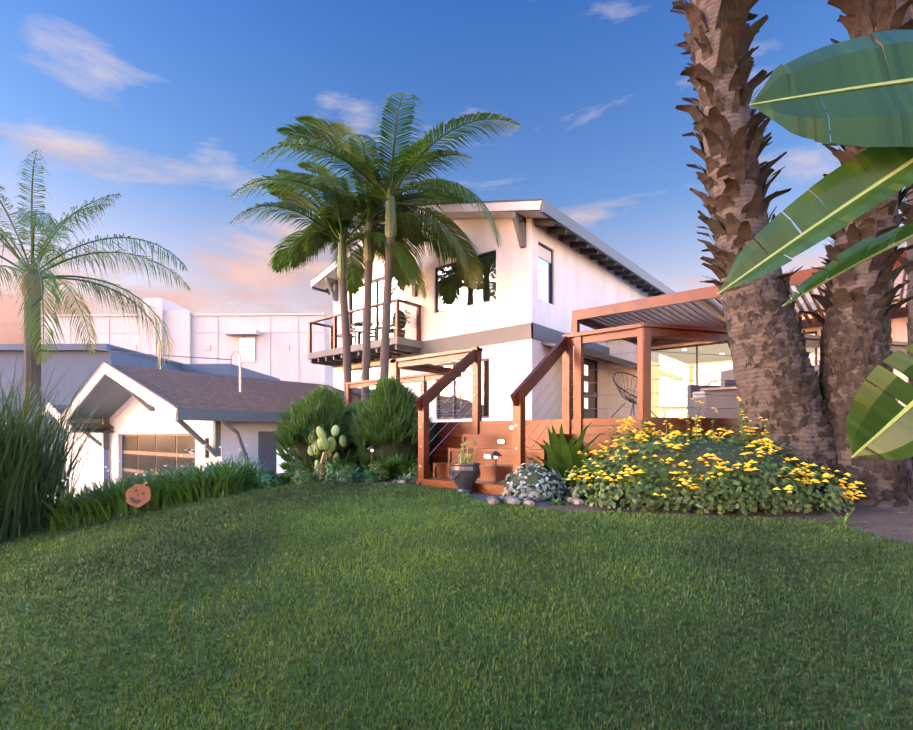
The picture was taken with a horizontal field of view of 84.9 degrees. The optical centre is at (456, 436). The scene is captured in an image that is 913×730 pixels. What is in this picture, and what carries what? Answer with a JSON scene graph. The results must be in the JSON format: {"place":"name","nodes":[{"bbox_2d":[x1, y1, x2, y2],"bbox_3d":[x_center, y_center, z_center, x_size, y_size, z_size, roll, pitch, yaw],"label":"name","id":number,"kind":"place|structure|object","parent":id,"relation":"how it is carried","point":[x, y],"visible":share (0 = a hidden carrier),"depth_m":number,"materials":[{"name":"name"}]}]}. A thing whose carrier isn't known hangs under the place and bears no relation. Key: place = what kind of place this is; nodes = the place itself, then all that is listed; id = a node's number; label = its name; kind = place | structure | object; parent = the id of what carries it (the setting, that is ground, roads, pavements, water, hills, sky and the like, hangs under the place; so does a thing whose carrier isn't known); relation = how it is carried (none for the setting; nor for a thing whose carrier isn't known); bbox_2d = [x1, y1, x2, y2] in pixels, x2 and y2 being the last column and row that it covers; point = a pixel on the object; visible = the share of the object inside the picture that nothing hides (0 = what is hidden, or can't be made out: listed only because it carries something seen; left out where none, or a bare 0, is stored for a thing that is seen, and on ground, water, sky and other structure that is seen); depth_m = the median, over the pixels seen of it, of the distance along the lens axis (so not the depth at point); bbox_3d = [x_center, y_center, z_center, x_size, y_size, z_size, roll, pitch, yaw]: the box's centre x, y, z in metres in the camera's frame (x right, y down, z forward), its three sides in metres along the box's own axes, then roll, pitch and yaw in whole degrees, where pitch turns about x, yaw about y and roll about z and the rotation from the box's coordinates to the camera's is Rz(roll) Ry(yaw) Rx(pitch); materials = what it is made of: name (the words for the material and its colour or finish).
{"place":"outdoors","nodes":[
{"label":"outdoors","id":0,"kind":"place"},
{"bbox_2d":[0,0,906,343],"label":"sky","id":1,"kind":"structure","parent":0,"point":[168,107],"materials":[{"name":"blue"}]},
{"bbox_2d":[0,473,912,729],"bbox_3d":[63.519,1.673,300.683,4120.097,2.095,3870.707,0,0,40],"label":"ground","id":2,"kind":"structure","parent":0,"point":[872,517],"depth_m":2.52,"materials":[{"name":"green plant"}]},
{"bbox_2d":[0,148,190,440],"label":"queen palm","id":3,"kind":"object","parent":2,"relation":"on","point":[32,284],"visible":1,"depth_m":13.97,"materials":[{"name":"green plant"}]},
{"bbox_2d":[0,355,272,542],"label":"agapanthus and grasses","id":4,"kind":"object","parent":2,"relation":"on","point":[31,474],"visible":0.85,"depth_m":6.19,"materials":[{"name":"green plant"}]},
{"bbox_2d":[123,481,151,521],"bbox_3d":[-3.599,0.755,5.632,0.305,0.505,0.169,0,0,-21],"label":"pumpkin sign","id":5,"kind":"object","parent":2,"relation":"on","point":[139,495],"visible":0.96,"depth_m":5.62,"materials":[{"name":"orange wood"}]},
{"bbox_2d":[0,298,332,478],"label":"background buildings","id":6,"kind":"structure","parent":2,"relation":"on","point":[272,346],"depth_m":42.28,"materials":[{"name":"grey paint"}]},
{"bbox_2d":[3,324,360,493],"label":"neighboring house","id":7,"kind":"structure","parent":2,"relation":"on","point":[176,413],"depth_m":12.80,"materials":[{"name":"paint"}]},
{"bbox_2d":[228,167,449,406],"bbox_3d":[-3.097,-2.414,12.933,5.498,8.941,5.623,0,0,40],"label":"king palm","id":8,"kind":"object","parent":2,"relation":"on","point":[355,283],"visible":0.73,"depth_m":12.69,"materials":[{"name":"green plant"}]},
{"bbox_2d":[227,134,473,403],"bbox_3d":[-2.199,-2.732,12.527,5.398,8.990,6.266,0,0,2],"label":"king palm","id":9,"kind":"object","parent":2,"relation":"on","point":[369,221],"visible":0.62,"depth_m":12.35,"materials":[{"name":"green plant"}]},
{"bbox_2d":[270,373,440,476],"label":"bushes","id":10,"kind":"object","parent":2,"relation":"on","point":[384,421],"visible":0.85,"depth_m":7.50,"materials":[{"name":"green plant"}]},
{"bbox_2d":[251,92,521,378],"bbox_3d":[-1.547,-3.174,11.527,5.365,8.676,6.454,0,0,-6],"label":"king palm","id":11,"kind":"object","parent":2,"relation":"on","point":[317,142],"visible":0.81,"depth_m":11.23,"materials":[{"name":"green plant"}]},
{"bbox_2d":[245,459,587,498],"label":"bed plants","id":12,"kind":"object","parent":2,"relation":"on","point":[317,476],"visible":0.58,"depth_m":6.93,"materials":[{"name":"green plant"}]},
{"bbox_2d":[367,445,501,482],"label":"path lights","id":13,"kind":"object","parent":2,"relation":"on","point":[495,454],"visible":0.96,"depth_m":5.83,"materials":[{"name":"brown metal"}]},
{"bbox_2d":[449,441,480,493],"bbox_3d":[0.103,0.343,5.751,0.360,0.607,0.387,0,0,40],"label":"planter pot","id":14,"kind":"object","parent":2,"relation":"on","point":[464,473],"visible":1,"depth_m":5.64,"materials":[{"name":"grey ceramic"}]},
{"bbox_2d":[307,199,675,421],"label":"house","id":15,"kind":"structure","parent":2,"relation":"on","point":[548,269],"depth_m":13.50,"materials":[{"name":"white paint"}]},
{"bbox_2d":[337,322,404,343],"bbox_3d":[-2.649,-3.224,15.232,2.880,0.900,0.600,0,0,40],"label":"balcony chair","id":16,"kind":"object","parent":15,"relation":"on","point":[360,325],"visible":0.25,"depth_m":15.83,"materials":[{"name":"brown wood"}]},
{"bbox_2d":[390,304,410,328],"bbox_3d":[-1.650,-3.474,14.454,0.667,0.800,0.681,0,0,40],"label":"balcony plant","id":17,"kind":"object","parent":15,"relation":"on","point":[402,322],"visible":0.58,"depth_m":14.35,"materials":[{"name":"green plant"}]},
{"bbox_2d":[256,421,859,525],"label":"bed plants","id":18,"kind":"object","parent":2,"relation":"on","point":[538,482],"visible":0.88,"depth_m":5.67,"materials":[{"name":"green plant"}]},
{"bbox_2d":[344,322,907,495],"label":"deck","id":19,"kind":"structure","parent":2,"relation":"on","point":[518,433],"depth_m":6.23,"materials":[{"name":"red wood"}]},
{"bbox_2d":[610,365,819,417],"bbox_3d":[5.484,-1.437,8.213,5.883,2.436,2.510,0,0,-22],"label":"outdoor furniture","id":20,"kind":"object","parent":19,"relation":"on","point":[720,398],"visible":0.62,"depth_m":7.43,"materials":[{"name":"grey metal"}]},
{"bbox_2d":[571,251,907,418],"bbox_3d":[7.099,-1.551,10.564,7.910,2.652,4.520,0,0,40],"label":"pergola","id":21,"kind":"object","parent":19,"relation":"on","point":[699,307],"visible":0.4,"depth_m":11.07,"materials":[{"name":"red wood"}]},
{"bbox_2d":[557,397,866,515],"bbox_3d":[2.486,0.199,5.235,2.856,1.228,1.757,0,0,11],"label":"lantana bush","id":22,"kind":"object","parent":2,"relation":"on","point":[705,473],"visible":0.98,"depth_m":4.72,"materials":[{"name":"green plant"}]},
{"bbox_2d":[670,0,840,503],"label":"palm trunk","id":23,"kind":"object","parent":2,"relation":"on","point":[776,379],"visible":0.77,"depth_m":5.13,"materials":[{"name":"brown plant"}]},
{"bbox_2d":[608,288,907,417],"bbox_3d":[13.622,-2.024,13.537,16.200,7.500,9.050,0,0,40],"label":"house interior","id":24,"kind":"object","parent":2,"relation":"on","point":[661,404],"visible":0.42,"depth_m":15.46,"materials":[{"name":"white paint"}]},
{"bbox_2d":[717,30,912,460],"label":"banana leaves","id":25,"kind":"object","parent":2,"relation":"on","point":[861,93],"visible":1,"depth_m":2.97,"materials":[{"name":"green plant"}]},
{"bbox_2d":[783,508,911,537],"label":"mulch debris","id":26,"kind":"object","parent":2,"relation":"on","point":[864,521],"visible":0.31,"depth_m":4.35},
{"bbox_2d":[799,0,912,509],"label":"palm trunk","id":27,"kind":"object","parent":2,"relation":"on","point":[856,324],"visible":0.46,"depth_m":4.93,"materials":[{"name":"brown plant"}]},
{"bbox_2d":[898,3,912,470],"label":"palm trunk","id":28,"kind":"object","parent":2,"relation":"on","point":[902,261],"visible":0.17,"depth_m":6.32,"materials":[{"name":"brown plant"}]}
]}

